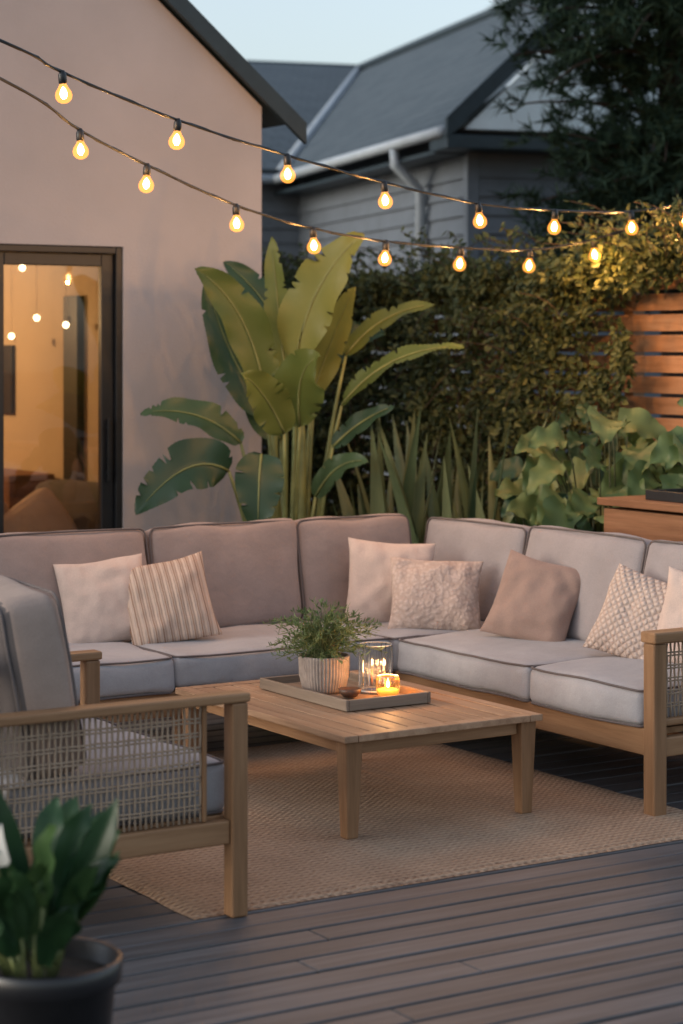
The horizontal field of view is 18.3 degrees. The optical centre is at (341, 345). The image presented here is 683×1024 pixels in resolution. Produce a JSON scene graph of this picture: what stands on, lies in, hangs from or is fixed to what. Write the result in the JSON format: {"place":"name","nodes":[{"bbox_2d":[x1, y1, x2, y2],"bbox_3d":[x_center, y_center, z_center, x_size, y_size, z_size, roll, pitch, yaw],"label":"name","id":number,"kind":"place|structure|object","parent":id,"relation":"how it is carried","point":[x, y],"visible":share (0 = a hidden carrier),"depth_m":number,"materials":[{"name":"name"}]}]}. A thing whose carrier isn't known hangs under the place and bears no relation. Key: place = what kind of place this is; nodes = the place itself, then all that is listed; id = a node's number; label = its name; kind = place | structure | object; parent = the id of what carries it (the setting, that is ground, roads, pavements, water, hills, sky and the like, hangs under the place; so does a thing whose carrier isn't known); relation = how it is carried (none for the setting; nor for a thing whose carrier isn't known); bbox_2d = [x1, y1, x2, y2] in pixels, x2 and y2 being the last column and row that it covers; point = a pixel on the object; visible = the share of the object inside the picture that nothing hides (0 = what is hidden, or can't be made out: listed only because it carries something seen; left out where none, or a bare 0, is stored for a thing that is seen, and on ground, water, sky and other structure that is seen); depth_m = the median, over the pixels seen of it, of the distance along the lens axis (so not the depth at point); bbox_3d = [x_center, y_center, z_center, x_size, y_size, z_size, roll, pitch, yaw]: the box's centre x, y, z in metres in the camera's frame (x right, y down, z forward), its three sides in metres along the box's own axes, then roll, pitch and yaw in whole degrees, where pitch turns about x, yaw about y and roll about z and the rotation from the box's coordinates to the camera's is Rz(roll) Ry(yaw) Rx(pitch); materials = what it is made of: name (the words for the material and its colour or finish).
{"place":"outdoors","nodes":[
{"label":"outdoors","id":0,"kind":"place"},
{"bbox_2d":[0,0,306,533],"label":"house","id":1,"kind":"structure","parent":0,"point":[107,243],"depth_m":10.25,"materials":[{"name":"paint"}]},
{"bbox_2d":[8,265,13,338],"bbox_3d":[-1.857,-0.541,11.936,0.036,1.018,0.036,0,0,0],"label":"pendant lamp","id":2,"kind":"object","parent":1,"relation":"hanging from","point":[11,335],"visible":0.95,"depth_m":11.94,"materials":[{"name":"white"}]},
{"bbox_2d":[19,265,24,270],"bbox_3d":[-1.777,-0.731,11.809,0.036,0.638,0.036,0,0,0],"label":"pendant lamp","id":3,"kind":"object","parent":1,"relation":"hanging from","point":[21,267],"visible":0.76,"depth_m":11.80,"materials":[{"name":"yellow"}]},
{"bbox_2d":[34,265,39,320],"bbox_3d":[-1.680,-0.591,11.693,0.036,0.918,0.036,0,0,0],"label":"pendant lamp","id":4,"kind":"object","parent":1,"relation":"hanging from","point":[36,317],"visible":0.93,"depth_m":11.69,"materials":[{"name":"white"}]},
{"bbox_2d":[4,479,97,532],"bbox_3d":[-1.677,1.139,11.102,0.923,0.833,0.936,0,0,-32],"label":"indoor sofa","id":5,"kind":"object","parent":1,"relation":"on","point":[57,505],"visible":0.23,"depth_m":11.00,"materials":[{"name":"beige fabric"}]},
{"bbox_2d":[0,244,121,533],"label":"sliding door","id":6,"kind":"structure","parent":1,"relation":"in","point":[108,260],"depth_m":10.13,"materials":[{"name":"black metal"}]},
{"bbox_2d":[63,322,68,327],"bbox_3d":[-1.495,-0.571,11.514,0.036,0.958,0.036,0,0,0],"label":"pendant lamp","id":7,"kind":"object","parent":1,"relation":"hanging from","point":[65,324],"visible":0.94,"depth_m":11.50,"materials":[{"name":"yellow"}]},
{"bbox_2d":[63,296,83,480],"bbox_3d":[-1.473,0.640,11.658,0.043,1.820,0.180,0,0,-32],"label":"interior door","id":8,"kind":"structure","parent":1,"relation":"in","point":[73,306],"depth_m":11.61,"materials":[{"name":"brown wood"}]},
{"bbox_2d":[189,0,504,63],"label":"sky","id":9,"kind":"structure","parent":0,"point":[310,31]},
{"bbox_2d":[247,0,660,510],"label":"neighbour house","id":10,"kind":"structure","parent":0,"point":[418,113],"depth_m":18.60,"materials":[{"name":"grey wood"}]},
{"label":"ground","id":11,"kind":"structure","parent":0,"visible":0},
{"bbox_2d":[135,231,463,521],"bbox_3d":[-0.183,0.588,9.791,1.486,2.218,0.846,0,0,0],"label":"banana plant","id":12,"kind":"object","parent":11,"relation":"on","point":[250,319],"visible":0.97,"depth_m":9.74,"materials":[{"name":"green plant"}]},
{"bbox_2d":[331,404,440,543],"bbox_3d":[0.236,0.985,10.027,0.604,1.434,0.798,0,0,1],"label":"snake plant","id":13,"kind":"object","parent":11,"relation":"on","point":[414,486],"visible":0.27,"depth_m":9.82,"materials":[{"name":"green plant"}]},
{"bbox_2d":[340,415,487,543],"bbox_3d":[0.420,1.027,10.396,0.655,1.351,0.621,0,0,31],"label":"snake plant","id":14,"kind":"object","parent":11,"relation":"on","point":[400,464],"visible":0.13,"depth_m":10.31,"materials":[{"name":"green plant"}]},
{"bbox_2d":[375,406,546,543],"bbox_3d":[0.460,0.988,9.846,0.690,1.428,0.733,0,0,-44],"label":"snake plant","id":15,"kind":"object","parent":11,"relation":"on","point":[401,500],"visible":0.24,"depth_m":9.72,"materials":[{"name":"green plant"}]},
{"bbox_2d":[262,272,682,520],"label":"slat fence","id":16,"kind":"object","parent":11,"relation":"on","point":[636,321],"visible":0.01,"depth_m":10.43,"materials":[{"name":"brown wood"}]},
{"bbox_2d":[262,194,682,521],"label":"hedge","id":17,"kind":"object","parent":16,"relation":"attached to","point":[470,287],"visible":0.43,"depth_m":10.84,"materials":[{"name":"green plant"}]},
{"bbox_2d":[0,77,679,268],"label":"string light","id":18,"kind":"object","parent":17,"relation":"hanging from","point":[147,167],"visible":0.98,"depth_m":8.62,"materials":[{"name":"black metal"}]},
{"bbox_2d":[449,412,557,520],"bbox_3d":[0.833,0.996,9.902,0.559,1.414,0.783,0,0,-13],"label":"snake plant","id":19,"kind":"object","parent":11,"relation":"on","point":[464,487],"visible":0.06,"depth_m":10.13,"materials":[{"name":"green plant"}]},
{"bbox_2d":[501,493,594,531],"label":"broadleaf shrub","id":20,"kind":"object","parent":11,"relation":"on","point":[586,526],"visible":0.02,"depth_m":9.39,"materials":[{"name":"green plant"}]},
{"bbox_2d":[490,401,628,495],"bbox_3d":[1.159,0.982,10.070,0.785,1.437,0.694,0,0,-28],"label":"broadleaf shrub","id":21,"kind":"object","parent":11,"relation":"on","point":[512,467],"visible":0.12,"depth_m":10.03,"materials":[{"name":"green plant"}]},
{"bbox_2d":[478,0,682,418],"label":"pine tree","id":22,"kind":"object","parent":11,"relation":"on","point":[634,171],"visible":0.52,"depth_m":13.57,"materials":[{"name":"green plant"}]},
{"bbox_2d":[494,405,666,531],"bbox_3d":[1.147,0.982,9.373,0.938,1.437,0.997,0,0,0],"label":"broadleaf shrub","id":23,"kind":"object","parent":11,"relation":"on","point":[547,476],"visible":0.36,"depth_m":9.33,"materials":[{"name":"green plant"}]},
{"bbox_2d":[592,440,682,531],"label":"broadleaf shrub","id":24,"kind":"object","parent":11,"relation":"on","point":[636,463],"visible":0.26,"depth_m":9.27,"materials":[{"name":"green plant"}]},
{"bbox_2d":[650,398,682,488],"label":"broadleaf shrub","id":25,"kind":"object","parent":11,"relation":"on","point":[668,449],"visible":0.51,"depth_m":8.83,"materials":[{"name":"green plant"}]},
{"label":"deck joists","id":26,"kind":"structure","parent":11,"relation":"on","visible":0},
{"bbox_2d":[75,713,682,1023],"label":"deck","id":27,"kind":"structure","parent":26,"relation":"on","point":[594,939],"depth_m":5.49,"materials":[{"name":"grey wood"}]},
{"bbox_2d":[0,791,122,1023],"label":"potted plant","id":28,"kind":"object","parent":27,"relation":"on","point":[54,969],"visible":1,"depth_m":4.13,"materials":[{"name":"green plant"}]},
{"bbox_2d":[0,575,249,917],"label":"armchair","id":29,"kind":"object","parent":27,"relation":"on","point":[55,740],"visible":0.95,"depth_m":5.59,"materials":[{"name":"brown wood"}]},
{"bbox_2d":[0,513,682,816],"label":"sectional sofa","id":30,"kind":"object","parent":27,"relation":"on","point":[257,572],"visible":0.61,"depth_m":8.02,"materials":[{"name":"grey fabric"}]},
{"bbox_2d":[53,553,141,642],"bbox_3d":[-0.902,0.979,8.068,0.346,0.346,0.145,-6,-18,-16],"label":"pillow","id":31,"kind":"object","parent":30,"relation":"on","point":[94,596],"visible":0.76,"depth_m":8.01,"materials":[{"name":"beige fabric"}]},
{"bbox_2d":[128,551,222,645],"bbox_3d":[-0.660,0.978,8.080,0.347,0.346,0.148,-11,-24,-11],"label":"pillow","id":32,"kind":"object","parent":30,"relation":"on","point":[169,601],"visible":0.92,"depth_m":8.02,"materials":[{"name":"fabric"}]},
{"bbox_2d":[345,537,435,622],"bbox_3d":[0.197,0.973,8.632,0.364,0.362,0.138,4,-14,-1],"label":"pillow","id":33,"kind":"object","parent":30,"relation":"on","point":[370,589],"visible":0.56,"depth_m":8.59,"materials":[{"name":"beige fabric"}]},
{"bbox_2d":[388,557,483,630],"bbox_3d":[0.376,1.001,8.463,0.376,0.311,0.144,3,-24,1],"label":"pillow","id":34,"kind":"object","parent":30,"relation":"on","point":[439,595],"visible":0.95,"depth_m":8.41,"materials":[{"name":"fabric"}]},
{"bbox_2d":[480,549,580,641],"bbox_3d":[0.742,0.983,8.126,0.348,0.346,0.143,14,-18,28],"label":"pillow","id":35,"kind":"object","parent":30,"relation":"on","point":[535,600],"visible":0.92,"depth_m":8.08,"materials":[{"name":"beige fabric"}]},
{"bbox_2d":[583,563,666,659],"bbox_3d":[1.072,0.983,7.623,0.336,0.337,0.146,16,-14,38],"label":"pillow","id":36,"kind":"object","parent":30,"relation":"on","point":[631,610],"visible":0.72,"depth_m":7.60,"materials":[{"name":"fabric"}]},
{"bbox_2d":[657,566,682,662],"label":"pillow","id":37,"kind":"object","parent":30,"relation":"on","point":[671,615],"visible":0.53,"depth_m":7.48,"materials":[{"name":"beige fabric"}]},
{"bbox_2d":[109,741,682,919],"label":"rug","id":38,"kind":"object","parent":27,"relation":"on","point":[433,812],"visible":0.63,"depth_m":6.74,"materials":[{"name":"fabric"}]},
{"bbox_2d":[175,670,542,839],"bbox_3d":[0.036,1.373,7.229,0.770,0.326,1.120,0,0,-32],"label":"coffee table","id":39,"kind":"object","parent":38,"relation":"on","point":[351,737],"visible":0.6,"depth_m":6.92,"materials":[{"name":"brown wood"}]},
{"bbox_2d":[260,672,430,711],"bbox_3d":[0.007,1.190,7.323,0.340,0.038,0.570,0,0,-32],"label":"tray","id":40,"kind":"object","parent":39,"relation":"on","point":[289,685],"visible":0.74,"depth_m":7.19,"materials":[{"name":"grey wood"}]},
{"bbox_2d":[262,597,387,693],"bbox_3d":[-0.057,1.034,7.330,0.437,0.324,0.396,0,0,0],"label":"potted plant","id":41,"kind":"object","parent":40,"relation":"on","point":[324,667],"visible":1,"depth_m":7.28,"materials":[{"name":"green plant"}]},
{"bbox_2d":[338,687,361,697],"bbox_3d":[0.028,1.178,7.195,0.080,0.028,0.080,0,0,0],"label":"wooden bowl","id":42,"kind":"object","parent":40,"relation":"on","point":[349,692],"visible":1,"depth_m":7.17,"materials":[{"name":"brown wood"}]},
{"bbox_2d":[359,641,392,692],"bbox_3d":[0.117,1.110,7.316,0.117,0.162,0.117,0,0,0],"label":"glass vase","id":43,"kind":"object","parent":40,"relation":"on","point":[369,689],"visible":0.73,"depth_m":7.34,"materials":[{"name":"clear glass"}]},
{"bbox_2d":[375,674,399,696],"bbox_3d":[0.158,1.158,7.205,0.085,0.070,0.085,0,0,0],"label":"candle holder","id":44,"kind":"object","parent":40,"relation":"on","point":[387,691],"visible":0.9,"depth_m":7.20,"materials":[{"name":"orange glass"}]},
{"bbox_2d":[597,495,682,734],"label":"planter box","id":45,"kind":"object","parent":27,"relation":"on","point":[640,516],"visible":0.09,"depth_m":8.50,"materials":[{"name":"brown wood"}]},
{"bbox_2d":[645,488,682,502],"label":"garden tray","id":46,"kind":"object","parent":45,"relation":"on","point":[672,495],"visible":1,"depth_m":8.49,"materials":[{"name":"black metal"}]},
{"bbox_3d":[-2.060,0.125,6.250,0.080,3.050,0.080,0,0,0],"label":"light post","id":47,"kind":"object","parent":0,"visible":0},
{"bbox_2d":[0,39,682,230],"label":"string light","id":48,"kind":"object","parent":47,"relation":"hanging from","point":[62,79],"visible":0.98,"depth_m":8.01,"materials":[{"name":"black metal"}]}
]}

